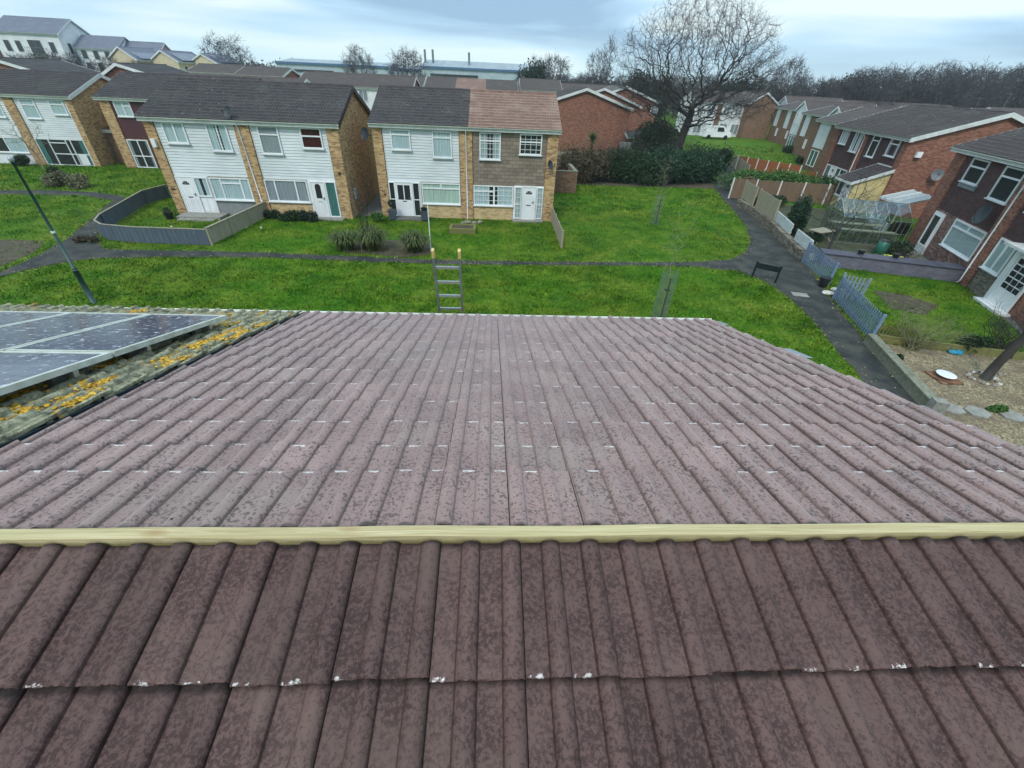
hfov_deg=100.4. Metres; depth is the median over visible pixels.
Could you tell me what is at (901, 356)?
shrub
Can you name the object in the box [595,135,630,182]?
bare shrub
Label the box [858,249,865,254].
hanging pot
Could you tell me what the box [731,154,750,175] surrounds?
garden fence
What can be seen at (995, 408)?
shrub
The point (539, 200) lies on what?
window
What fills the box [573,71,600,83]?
bare tree
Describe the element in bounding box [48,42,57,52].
window
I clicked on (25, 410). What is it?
house
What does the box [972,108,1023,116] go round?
terraced houses
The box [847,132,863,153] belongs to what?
window
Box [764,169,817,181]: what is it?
garden fence
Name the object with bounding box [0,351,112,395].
solar panel
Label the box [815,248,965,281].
garden wall
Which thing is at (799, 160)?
shrub
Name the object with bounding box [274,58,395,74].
factory
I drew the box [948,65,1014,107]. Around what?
bare tree
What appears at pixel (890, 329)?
picket fence
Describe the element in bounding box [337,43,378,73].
bare tree
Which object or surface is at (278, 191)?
window
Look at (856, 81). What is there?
bare tree
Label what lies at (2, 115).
window
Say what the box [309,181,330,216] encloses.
door
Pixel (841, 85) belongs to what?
bare tree
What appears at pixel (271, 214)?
shrub
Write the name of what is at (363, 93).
window
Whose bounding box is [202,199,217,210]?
door panel
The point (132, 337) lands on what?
solar panel
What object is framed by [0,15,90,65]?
apartment building
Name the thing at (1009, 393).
gravel garden
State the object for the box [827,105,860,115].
terraced house
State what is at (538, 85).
terraced houses
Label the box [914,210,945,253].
door
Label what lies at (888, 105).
terraced houses
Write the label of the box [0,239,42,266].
bare earth
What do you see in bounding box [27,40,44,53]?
window
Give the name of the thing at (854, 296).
picket fence
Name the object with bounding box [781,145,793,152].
shrub
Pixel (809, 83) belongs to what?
bare tree
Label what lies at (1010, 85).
bare tree
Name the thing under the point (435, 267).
ladder
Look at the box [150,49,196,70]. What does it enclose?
house
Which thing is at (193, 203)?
door
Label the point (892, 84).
bare tree
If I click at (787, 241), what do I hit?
garden wall
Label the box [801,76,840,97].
bare tree
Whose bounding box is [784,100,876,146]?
terraced house
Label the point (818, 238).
shrub
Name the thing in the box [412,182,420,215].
window
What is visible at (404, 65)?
bare tree
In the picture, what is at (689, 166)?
hedge
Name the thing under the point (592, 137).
yucca
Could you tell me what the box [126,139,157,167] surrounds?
window
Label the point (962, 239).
window
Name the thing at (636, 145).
bare shrub
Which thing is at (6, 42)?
window
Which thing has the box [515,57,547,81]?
evergreen tree
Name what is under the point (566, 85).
terraced houses
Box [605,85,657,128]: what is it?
house
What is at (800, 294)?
manhole cover
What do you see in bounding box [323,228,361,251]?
strappy plant
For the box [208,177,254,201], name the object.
window
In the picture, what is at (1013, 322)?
paving strip
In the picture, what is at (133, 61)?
bare tree
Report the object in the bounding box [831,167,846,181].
window
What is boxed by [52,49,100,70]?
bare tree
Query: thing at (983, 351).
timber edging
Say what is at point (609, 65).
bare tree
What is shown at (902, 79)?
bare tree
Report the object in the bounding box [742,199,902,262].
garden soil
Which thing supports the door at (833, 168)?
in the terraced houses at (906, 147)
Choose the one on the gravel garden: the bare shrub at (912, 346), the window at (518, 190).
the bare shrub at (912, 346)
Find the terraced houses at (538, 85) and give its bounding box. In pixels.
[518,78,561,91]
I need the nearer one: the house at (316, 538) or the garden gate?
the house at (316, 538)
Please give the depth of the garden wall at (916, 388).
13.38 m
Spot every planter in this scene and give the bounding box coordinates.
[387,199,395,218]
[420,206,427,219]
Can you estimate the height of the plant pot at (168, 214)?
0.676 m
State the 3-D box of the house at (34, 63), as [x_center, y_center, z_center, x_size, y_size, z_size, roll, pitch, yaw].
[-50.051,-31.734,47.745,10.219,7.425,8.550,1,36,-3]
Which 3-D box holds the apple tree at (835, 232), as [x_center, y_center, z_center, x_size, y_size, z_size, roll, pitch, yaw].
[17.616,-8.754,22.700,4.118,3.886,3.944,1,36,-3]
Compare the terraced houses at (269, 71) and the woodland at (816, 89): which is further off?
the woodland at (816, 89)
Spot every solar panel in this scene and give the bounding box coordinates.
[0,311,71,326]
[0,312,147,350]
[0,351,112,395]
[5,314,227,358]
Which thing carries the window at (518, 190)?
in the semi detached houses at (460, 153)
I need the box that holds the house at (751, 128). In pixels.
[736,91,779,138]
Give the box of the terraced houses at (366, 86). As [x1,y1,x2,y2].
[300,71,420,130]
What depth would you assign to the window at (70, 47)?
87.20 m
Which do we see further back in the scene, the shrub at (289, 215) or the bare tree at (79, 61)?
the bare tree at (79, 61)
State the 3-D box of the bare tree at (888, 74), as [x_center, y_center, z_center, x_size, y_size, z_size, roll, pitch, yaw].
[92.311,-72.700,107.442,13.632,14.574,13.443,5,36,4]
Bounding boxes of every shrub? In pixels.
[8,154,32,165]
[39,170,69,186]
[44,164,61,173]
[63,172,90,188]
[71,235,99,242]
[263,209,279,218]
[276,209,303,221]
[298,208,318,222]
[347,167,370,248]
[370,212,385,221]
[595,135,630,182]
[622,119,668,178]
[631,114,680,157]
[654,128,702,180]
[709,143,734,168]
[753,195,787,204]
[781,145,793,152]
[795,155,804,164]
[804,231,823,242]
[876,238,915,255]
[887,220,912,235]
[887,300,981,351]
[893,241,937,258]
[897,354,903,359]
[955,332,994,352]
[979,297,1023,358]
[984,403,1008,412]
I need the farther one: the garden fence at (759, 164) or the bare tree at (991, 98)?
the bare tree at (991, 98)
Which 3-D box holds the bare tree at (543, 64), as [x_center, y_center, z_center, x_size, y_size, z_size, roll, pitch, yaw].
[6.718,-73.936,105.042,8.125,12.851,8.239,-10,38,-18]
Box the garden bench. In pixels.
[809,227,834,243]
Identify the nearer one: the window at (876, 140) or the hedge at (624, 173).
the window at (876, 140)
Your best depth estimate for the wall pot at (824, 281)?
19.71 m
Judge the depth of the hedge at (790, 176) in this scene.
36.55 m
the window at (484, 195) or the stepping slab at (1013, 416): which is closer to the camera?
the stepping slab at (1013, 416)
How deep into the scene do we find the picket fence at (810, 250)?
21.08 m
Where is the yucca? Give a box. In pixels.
[584,131,598,149]
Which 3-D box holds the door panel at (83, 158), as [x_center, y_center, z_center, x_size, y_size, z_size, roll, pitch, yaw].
[-35.572,-18.645,35.509,0.650,0.750,0.005,1,36,-3]
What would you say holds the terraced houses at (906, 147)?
on the ground at (600, 217)
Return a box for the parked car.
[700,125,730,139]
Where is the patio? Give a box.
[887,244,927,259]
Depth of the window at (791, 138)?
64.05 m
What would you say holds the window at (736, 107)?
in the terraced houses at (732, 127)
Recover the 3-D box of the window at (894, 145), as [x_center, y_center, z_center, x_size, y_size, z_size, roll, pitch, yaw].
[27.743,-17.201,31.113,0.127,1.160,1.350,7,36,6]
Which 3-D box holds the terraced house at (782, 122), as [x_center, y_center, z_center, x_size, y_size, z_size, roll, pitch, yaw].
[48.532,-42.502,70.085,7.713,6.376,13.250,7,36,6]
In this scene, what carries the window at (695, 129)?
in the terraced houses at (732, 127)
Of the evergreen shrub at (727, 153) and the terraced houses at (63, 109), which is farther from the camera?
the evergreen shrub at (727, 153)
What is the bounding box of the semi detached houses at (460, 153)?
[360,85,561,222]
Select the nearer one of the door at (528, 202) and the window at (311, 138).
the window at (311, 138)
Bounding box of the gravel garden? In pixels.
[887,344,1023,446]
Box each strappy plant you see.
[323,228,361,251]
[347,224,393,251]
[392,229,433,253]
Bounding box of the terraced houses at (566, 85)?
[561,83,610,89]
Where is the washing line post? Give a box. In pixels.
[426,203,430,250]
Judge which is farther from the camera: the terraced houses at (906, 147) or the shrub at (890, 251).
the terraced houses at (906, 147)
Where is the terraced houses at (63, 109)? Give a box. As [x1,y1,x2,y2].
[0,68,118,166]
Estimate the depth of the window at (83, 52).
87.97 m
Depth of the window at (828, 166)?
39.18 m
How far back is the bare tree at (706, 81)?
96.99 m
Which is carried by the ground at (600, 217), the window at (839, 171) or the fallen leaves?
the fallen leaves
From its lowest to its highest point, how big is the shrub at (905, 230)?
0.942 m
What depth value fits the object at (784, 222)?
26.12 m
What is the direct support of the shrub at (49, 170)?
on the ground at (600, 217)
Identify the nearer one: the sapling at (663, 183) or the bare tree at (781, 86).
the sapling at (663, 183)
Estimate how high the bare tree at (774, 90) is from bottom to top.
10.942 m
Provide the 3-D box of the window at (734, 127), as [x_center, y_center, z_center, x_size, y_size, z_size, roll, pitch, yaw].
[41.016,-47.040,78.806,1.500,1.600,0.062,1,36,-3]
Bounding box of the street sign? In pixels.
[751,261,782,282]
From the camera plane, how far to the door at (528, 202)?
26.65 m
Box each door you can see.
[174,176,204,212]
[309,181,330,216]
[394,181,414,215]
[521,186,536,219]
[827,165,836,177]
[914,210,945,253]
[987,252,1023,312]
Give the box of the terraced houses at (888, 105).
[843,100,952,107]
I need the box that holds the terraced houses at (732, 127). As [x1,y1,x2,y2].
[675,90,744,136]
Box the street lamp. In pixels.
[7,156,96,303]
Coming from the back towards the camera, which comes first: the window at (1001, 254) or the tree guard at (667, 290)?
the window at (1001, 254)
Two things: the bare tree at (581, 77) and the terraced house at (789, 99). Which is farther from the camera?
the bare tree at (581, 77)
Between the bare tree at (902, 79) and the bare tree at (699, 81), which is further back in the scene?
the bare tree at (699, 81)
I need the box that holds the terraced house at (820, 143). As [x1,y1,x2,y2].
[802,106,894,174]
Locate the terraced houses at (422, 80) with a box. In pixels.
[315,71,426,86]
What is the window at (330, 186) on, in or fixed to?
in the semi detached houses at (223, 148)
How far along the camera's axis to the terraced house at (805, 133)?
58.27 m
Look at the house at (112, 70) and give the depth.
45.00 m
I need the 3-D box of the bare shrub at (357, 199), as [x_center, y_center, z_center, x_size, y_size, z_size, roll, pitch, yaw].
[-7.514,-8.652,20.831,1.457,3.988,1.012,1,36,-3]
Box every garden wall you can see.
[554,164,577,192]
[735,199,809,260]
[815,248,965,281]
[863,333,950,413]
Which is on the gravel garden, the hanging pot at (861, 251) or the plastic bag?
the plastic bag
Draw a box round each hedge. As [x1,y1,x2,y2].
[603,145,674,186]
[642,140,731,183]
[695,151,719,180]
[712,167,839,189]
[811,175,836,184]
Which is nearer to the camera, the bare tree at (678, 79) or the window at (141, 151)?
the window at (141, 151)
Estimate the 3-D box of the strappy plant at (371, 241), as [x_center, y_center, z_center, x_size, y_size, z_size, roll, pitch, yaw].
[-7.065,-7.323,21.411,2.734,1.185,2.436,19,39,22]
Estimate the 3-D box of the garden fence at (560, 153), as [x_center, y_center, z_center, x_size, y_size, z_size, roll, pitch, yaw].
[4.958,-19.832,38.655,4.928,2.300,0.115,-10,38,-17]
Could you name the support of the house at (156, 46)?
on the ground at (600, 217)
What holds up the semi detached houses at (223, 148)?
on the ground at (600, 217)
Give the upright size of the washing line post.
2.300 m
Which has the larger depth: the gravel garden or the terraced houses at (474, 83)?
the terraced houses at (474, 83)
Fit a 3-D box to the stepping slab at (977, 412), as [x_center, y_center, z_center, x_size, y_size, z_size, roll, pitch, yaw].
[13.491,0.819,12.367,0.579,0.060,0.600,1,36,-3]
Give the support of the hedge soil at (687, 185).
on the ground at (600, 217)
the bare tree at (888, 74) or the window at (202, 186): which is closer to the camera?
the window at (202, 186)
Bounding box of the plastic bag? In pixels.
[948,350,963,354]
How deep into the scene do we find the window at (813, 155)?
48.23 m
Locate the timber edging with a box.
[878,334,1023,360]
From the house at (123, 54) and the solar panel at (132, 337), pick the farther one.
the house at (123, 54)
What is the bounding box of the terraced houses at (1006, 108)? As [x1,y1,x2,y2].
[988,107,1023,109]
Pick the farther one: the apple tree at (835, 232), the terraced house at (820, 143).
the terraced house at (820, 143)
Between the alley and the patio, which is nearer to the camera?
the patio
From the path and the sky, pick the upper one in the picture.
the sky
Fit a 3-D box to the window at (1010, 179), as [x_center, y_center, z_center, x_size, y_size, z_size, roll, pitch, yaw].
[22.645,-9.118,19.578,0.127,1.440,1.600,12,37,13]
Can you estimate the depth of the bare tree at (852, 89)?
90.30 m
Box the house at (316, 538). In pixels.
[0,310,1023,767]
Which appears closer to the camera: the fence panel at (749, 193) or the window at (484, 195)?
the window at (484, 195)
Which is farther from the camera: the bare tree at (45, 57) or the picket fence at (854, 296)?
the bare tree at (45, 57)
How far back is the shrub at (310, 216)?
25.05 m
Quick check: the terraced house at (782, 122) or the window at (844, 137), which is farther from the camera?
the terraced house at (782, 122)
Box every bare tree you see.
[0,113,49,168]
[4,52,27,57]
[17,46,66,60]
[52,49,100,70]
[85,54,120,71]
[125,59,151,63]
[198,32,256,65]
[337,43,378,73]
[384,45,432,77]
[528,53,553,78]
[543,50,573,82]
[553,72,575,82]
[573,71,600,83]
[582,46,610,84]
[596,33,618,84]
[610,73,631,85]
[658,70,682,114]
[671,72,691,117]
[692,75,708,87]
[695,72,725,89]
[754,76,779,96]
[764,79,787,113]
[766,50,813,96]
[775,74,812,100]
[793,70,817,94]
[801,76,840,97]
[814,74,841,97]
[814,74,857,99]
[831,165,892,220]
[838,65,889,101]
[841,69,867,98]
[852,66,905,104]
[867,62,911,99]
[878,71,916,98]
[882,61,936,102]
[906,64,944,102]
[908,58,963,103]
[919,63,993,107]
[928,62,969,104]
[945,54,1000,107]
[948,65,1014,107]
[966,65,1021,107]
[984,61,1023,107]
[990,66,1022,105]
[996,69,1023,106]
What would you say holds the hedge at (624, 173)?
on the hedge soil at (687, 185)
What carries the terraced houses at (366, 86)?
on the ground at (600, 217)
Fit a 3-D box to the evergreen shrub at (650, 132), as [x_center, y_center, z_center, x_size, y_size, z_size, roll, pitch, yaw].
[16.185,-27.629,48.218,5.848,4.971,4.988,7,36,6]
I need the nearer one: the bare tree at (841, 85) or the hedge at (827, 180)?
the hedge at (827, 180)
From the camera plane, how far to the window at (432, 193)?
26.25 m
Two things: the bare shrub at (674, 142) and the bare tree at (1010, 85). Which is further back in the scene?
the bare tree at (1010, 85)
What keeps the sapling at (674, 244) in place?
on the ground at (600, 217)
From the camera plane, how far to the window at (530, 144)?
24.86 m
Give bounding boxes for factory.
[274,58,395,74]
[391,66,420,75]
[420,49,531,80]
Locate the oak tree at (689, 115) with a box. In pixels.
[612,0,795,149]
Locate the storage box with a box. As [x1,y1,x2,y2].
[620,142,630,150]
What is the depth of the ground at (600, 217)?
20.15 m
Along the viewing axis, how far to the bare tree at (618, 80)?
106.35 m
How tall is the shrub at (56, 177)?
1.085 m
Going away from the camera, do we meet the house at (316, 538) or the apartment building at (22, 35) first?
the house at (316, 538)
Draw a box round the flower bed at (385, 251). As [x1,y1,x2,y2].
[345,239,432,256]
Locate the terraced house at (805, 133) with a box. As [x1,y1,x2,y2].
[791,105,843,157]
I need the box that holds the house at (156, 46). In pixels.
[125,41,170,50]
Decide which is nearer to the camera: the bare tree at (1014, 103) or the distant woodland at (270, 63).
the bare tree at (1014, 103)
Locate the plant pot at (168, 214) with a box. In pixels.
[162,206,173,219]
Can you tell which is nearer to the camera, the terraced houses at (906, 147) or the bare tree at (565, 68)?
the terraced houses at (906, 147)
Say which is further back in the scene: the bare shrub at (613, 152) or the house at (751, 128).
the house at (751, 128)
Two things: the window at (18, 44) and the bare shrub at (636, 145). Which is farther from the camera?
the window at (18, 44)
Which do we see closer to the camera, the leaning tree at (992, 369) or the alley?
the leaning tree at (992, 369)
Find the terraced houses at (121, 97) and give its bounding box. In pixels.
[91,71,262,167]
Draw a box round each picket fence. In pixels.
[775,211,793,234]
[794,229,813,251]
[801,242,839,284]
[832,275,886,334]
[876,324,919,338]
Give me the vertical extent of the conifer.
2.551 m
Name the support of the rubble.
on the path
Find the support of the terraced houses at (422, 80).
on the ground at (600, 217)
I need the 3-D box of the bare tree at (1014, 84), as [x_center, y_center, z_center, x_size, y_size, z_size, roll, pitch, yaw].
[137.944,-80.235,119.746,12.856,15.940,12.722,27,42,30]
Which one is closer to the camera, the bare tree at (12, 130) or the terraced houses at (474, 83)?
the bare tree at (12, 130)
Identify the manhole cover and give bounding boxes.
[791,292,809,297]
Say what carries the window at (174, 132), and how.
in the semi detached houses at (223, 148)
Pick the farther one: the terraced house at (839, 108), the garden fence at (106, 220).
the terraced house at (839, 108)
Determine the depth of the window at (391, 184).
26.13 m
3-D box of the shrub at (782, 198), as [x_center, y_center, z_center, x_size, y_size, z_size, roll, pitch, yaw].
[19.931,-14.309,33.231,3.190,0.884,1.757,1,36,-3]
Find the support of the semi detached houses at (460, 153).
on the ground at (600, 217)
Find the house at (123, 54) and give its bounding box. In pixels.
[107,46,156,62]
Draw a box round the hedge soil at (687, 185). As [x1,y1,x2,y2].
[577,174,714,188]
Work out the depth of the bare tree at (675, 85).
122.91 m
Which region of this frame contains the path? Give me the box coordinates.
[0,161,918,405]
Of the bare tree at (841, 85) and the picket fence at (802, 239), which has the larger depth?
the bare tree at (841, 85)
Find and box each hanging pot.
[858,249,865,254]
[892,253,900,257]
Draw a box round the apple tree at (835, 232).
[803,184,894,248]
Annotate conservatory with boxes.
[867,189,931,231]
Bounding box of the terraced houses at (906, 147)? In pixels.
[817,104,1023,217]
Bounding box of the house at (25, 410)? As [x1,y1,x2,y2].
[0,303,305,444]
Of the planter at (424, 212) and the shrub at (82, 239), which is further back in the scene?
the planter at (424, 212)
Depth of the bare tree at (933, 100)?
89.09 m
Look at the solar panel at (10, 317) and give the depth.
4.34 m
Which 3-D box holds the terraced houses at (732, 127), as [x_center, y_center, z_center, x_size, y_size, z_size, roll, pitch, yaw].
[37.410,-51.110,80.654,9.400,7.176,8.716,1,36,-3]
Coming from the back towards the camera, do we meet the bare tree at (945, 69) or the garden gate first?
the bare tree at (945, 69)
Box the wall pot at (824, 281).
[818,275,831,287]
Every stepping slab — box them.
[945,402,965,415]
[964,405,991,419]
[997,410,1023,422]
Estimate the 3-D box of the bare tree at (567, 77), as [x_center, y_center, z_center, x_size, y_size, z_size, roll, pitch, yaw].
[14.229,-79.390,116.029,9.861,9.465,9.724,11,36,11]
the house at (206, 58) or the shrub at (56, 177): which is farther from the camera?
the house at (206, 58)
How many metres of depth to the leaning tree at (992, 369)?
13.46 m
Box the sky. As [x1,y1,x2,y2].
[0,0,1023,95]
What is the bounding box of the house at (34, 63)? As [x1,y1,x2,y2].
[0,57,101,72]
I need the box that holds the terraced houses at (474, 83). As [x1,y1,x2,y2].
[424,76,518,91]
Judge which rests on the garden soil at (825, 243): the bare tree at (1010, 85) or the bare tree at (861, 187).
the bare tree at (861, 187)
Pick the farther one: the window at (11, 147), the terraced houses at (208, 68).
the terraced houses at (208, 68)
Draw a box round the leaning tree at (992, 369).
[979,332,1023,380]
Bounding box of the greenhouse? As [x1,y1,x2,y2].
[819,198,913,247]
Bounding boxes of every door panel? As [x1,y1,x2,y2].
[78,155,90,164]
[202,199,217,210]
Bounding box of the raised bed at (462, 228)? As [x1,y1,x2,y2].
[449,224,475,233]
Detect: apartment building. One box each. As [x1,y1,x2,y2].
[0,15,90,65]
[72,35,128,70]
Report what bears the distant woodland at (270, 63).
on the ground at (600, 217)
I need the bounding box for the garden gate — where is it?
[838,273,871,300]
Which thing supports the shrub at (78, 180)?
on the ground at (600, 217)
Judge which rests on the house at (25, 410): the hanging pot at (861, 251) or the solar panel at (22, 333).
the solar panel at (22, 333)
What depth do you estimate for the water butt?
23.79 m
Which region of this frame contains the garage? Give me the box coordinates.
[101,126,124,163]
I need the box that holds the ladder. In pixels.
[431,248,463,313]
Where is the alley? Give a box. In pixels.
[359,194,382,215]
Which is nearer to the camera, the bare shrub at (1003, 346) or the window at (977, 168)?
the bare shrub at (1003, 346)
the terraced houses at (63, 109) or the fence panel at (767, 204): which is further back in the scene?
the terraced houses at (63, 109)
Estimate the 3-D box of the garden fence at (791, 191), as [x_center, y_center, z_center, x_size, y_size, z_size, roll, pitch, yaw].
[22.407,-15.461,34.354,9.297,1.550,0.115,6,36,4]
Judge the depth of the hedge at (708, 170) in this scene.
40.31 m
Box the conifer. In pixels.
[787,193,813,235]
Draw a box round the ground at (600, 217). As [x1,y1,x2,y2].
[0,93,1023,415]
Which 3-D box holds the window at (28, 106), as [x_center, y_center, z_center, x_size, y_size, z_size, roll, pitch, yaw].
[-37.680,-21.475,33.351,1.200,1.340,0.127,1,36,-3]
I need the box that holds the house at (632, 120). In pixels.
[589,86,641,130]
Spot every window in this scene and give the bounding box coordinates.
[0,106,7,117]
[0,137,30,153]
[3,40,12,50]
[14,40,24,51]
[17,99,43,119]
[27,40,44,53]
[34,138,94,165]
[47,100,69,115]
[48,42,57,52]
[67,43,74,53]
[80,50,88,58]
[92,51,99,58]
[112,101,133,117]
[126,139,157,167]
[160,122,190,144]
[192,177,212,196]
[204,123,234,152]
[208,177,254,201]
[256,126,284,155]
[263,179,311,203]
[299,127,324,149]
[324,181,341,216]
[358,90,368,101]
[388,182,397,215]
[390,129,411,150]
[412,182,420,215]
[421,182,460,205]
[432,131,452,158]
[473,185,512,206]
[479,132,500,160]
[514,187,521,218]
[518,134,542,156]
[535,187,543,218]
[692,123,700,132]
[729,124,738,133]
[735,107,742,115]
[785,135,795,145]
[805,149,819,166]
[822,164,831,177]
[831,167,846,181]
[837,130,850,145]
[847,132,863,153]
[864,136,881,158]
[882,139,901,157]
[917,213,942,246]
[939,218,987,261]
[958,157,991,186]
[979,237,1016,276]
[984,166,1023,205]
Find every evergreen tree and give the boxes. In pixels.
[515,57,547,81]
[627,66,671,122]
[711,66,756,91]
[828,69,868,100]
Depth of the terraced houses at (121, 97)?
34.48 m
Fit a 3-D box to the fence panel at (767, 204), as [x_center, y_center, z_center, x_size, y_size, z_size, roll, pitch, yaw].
[17.273,-11.979,29.000,0.115,1.750,3.703,7,36,5]
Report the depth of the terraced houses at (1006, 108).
86.06 m
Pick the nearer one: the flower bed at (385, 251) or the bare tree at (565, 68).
the flower bed at (385, 251)
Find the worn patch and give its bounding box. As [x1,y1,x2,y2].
[873,290,937,314]
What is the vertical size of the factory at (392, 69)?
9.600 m
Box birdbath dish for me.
[924,369,964,384]
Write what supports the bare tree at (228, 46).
on the ground at (600, 217)
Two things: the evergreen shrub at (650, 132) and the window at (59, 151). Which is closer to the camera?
the window at (59, 151)
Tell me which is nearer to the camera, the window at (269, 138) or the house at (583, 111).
the window at (269, 138)
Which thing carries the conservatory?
on the garden soil at (825, 243)
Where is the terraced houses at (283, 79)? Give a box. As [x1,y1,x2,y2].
[179,72,310,82]
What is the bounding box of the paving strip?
[969,289,1021,333]
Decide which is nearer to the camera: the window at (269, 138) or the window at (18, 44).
the window at (269, 138)
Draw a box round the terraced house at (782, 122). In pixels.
[766,101,803,145]
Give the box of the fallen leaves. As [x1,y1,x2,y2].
[0,188,906,387]
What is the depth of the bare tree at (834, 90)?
87.84 m
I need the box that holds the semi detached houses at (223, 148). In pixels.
[133,76,378,221]
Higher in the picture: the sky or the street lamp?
the sky
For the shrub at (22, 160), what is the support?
on the ground at (600, 217)
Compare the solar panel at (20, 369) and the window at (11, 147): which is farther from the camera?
the window at (11, 147)
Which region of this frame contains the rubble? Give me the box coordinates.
[822,290,833,294]
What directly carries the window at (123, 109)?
in the terraced houses at (121, 97)
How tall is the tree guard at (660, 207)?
1.757 m
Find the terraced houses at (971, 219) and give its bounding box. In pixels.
[906,127,1023,326]
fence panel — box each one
[740,180,758,205]
[754,188,781,220]
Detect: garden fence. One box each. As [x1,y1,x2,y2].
[93,184,209,244]
[204,201,267,245]
[551,206,563,248]
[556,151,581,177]
[728,178,837,203]
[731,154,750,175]
[735,155,802,171]
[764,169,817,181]
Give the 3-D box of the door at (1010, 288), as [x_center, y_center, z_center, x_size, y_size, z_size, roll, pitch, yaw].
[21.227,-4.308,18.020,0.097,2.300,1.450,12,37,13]
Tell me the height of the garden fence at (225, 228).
0.880 m
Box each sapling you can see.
[654,152,673,223]
[659,202,698,314]
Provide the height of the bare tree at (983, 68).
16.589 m
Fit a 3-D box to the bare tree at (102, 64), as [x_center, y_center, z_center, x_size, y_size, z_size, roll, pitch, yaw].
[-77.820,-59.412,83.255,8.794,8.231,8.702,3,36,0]
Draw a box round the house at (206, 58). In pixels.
[191,53,243,64]
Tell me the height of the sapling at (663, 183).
4.169 m
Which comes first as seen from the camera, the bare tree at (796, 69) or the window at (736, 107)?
the window at (736, 107)
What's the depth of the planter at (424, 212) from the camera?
26.00 m
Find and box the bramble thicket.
[556,141,647,183]
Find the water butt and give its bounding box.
[873,239,890,253]
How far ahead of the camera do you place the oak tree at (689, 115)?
39.81 m
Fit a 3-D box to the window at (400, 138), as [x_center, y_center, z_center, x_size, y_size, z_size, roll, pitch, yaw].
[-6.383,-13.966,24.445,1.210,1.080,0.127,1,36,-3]
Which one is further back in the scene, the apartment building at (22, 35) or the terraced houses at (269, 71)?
the apartment building at (22, 35)
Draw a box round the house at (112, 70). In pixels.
[100,62,190,78]
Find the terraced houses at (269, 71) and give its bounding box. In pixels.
[233,66,300,77]
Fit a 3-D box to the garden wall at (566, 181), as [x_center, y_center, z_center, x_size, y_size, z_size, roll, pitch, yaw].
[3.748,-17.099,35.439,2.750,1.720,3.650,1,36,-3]
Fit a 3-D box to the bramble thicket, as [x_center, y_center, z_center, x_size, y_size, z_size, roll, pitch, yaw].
[7.480,-20.333,38.926,8.655,3.167,5.944,-20,42,-29]
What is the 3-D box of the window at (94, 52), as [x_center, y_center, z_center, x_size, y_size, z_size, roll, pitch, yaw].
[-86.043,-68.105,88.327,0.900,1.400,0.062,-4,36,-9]
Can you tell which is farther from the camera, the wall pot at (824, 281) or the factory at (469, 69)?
the factory at (469, 69)
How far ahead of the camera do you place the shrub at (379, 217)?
25.52 m
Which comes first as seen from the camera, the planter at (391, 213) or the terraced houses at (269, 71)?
the planter at (391, 213)
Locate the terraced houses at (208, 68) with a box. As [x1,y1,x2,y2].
[186,63,250,74]
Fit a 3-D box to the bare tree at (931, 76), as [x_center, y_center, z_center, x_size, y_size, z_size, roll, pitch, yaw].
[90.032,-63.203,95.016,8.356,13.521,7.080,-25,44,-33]
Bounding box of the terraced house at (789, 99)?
[778,95,842,105]
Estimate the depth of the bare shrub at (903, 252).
22.73 m
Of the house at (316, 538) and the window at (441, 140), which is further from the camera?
the window at (441, 140)
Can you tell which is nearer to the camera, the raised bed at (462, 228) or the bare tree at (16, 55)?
the raised bed at (462, 228)
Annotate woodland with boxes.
[244,58,628,85]
[622,62,1023,121]
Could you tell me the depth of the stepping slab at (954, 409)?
12.36 m
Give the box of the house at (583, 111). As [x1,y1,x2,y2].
[555,86,633,154]
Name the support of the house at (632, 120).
on the ground at (600, 217)
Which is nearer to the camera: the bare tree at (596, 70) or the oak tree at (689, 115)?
the oak tree at (689, 115)
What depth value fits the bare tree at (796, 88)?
96.80 m
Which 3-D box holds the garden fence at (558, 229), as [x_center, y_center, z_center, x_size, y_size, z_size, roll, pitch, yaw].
[2.615,-9.206,24.866,0.115,0.950,5.190,1,36,-3]
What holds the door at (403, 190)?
in the semi detached houses at (460, 153)
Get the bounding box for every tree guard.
[650,194,664,223]
[651,269,678,317]
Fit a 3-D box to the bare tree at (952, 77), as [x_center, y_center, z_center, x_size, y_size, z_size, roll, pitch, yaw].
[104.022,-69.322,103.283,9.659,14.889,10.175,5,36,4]

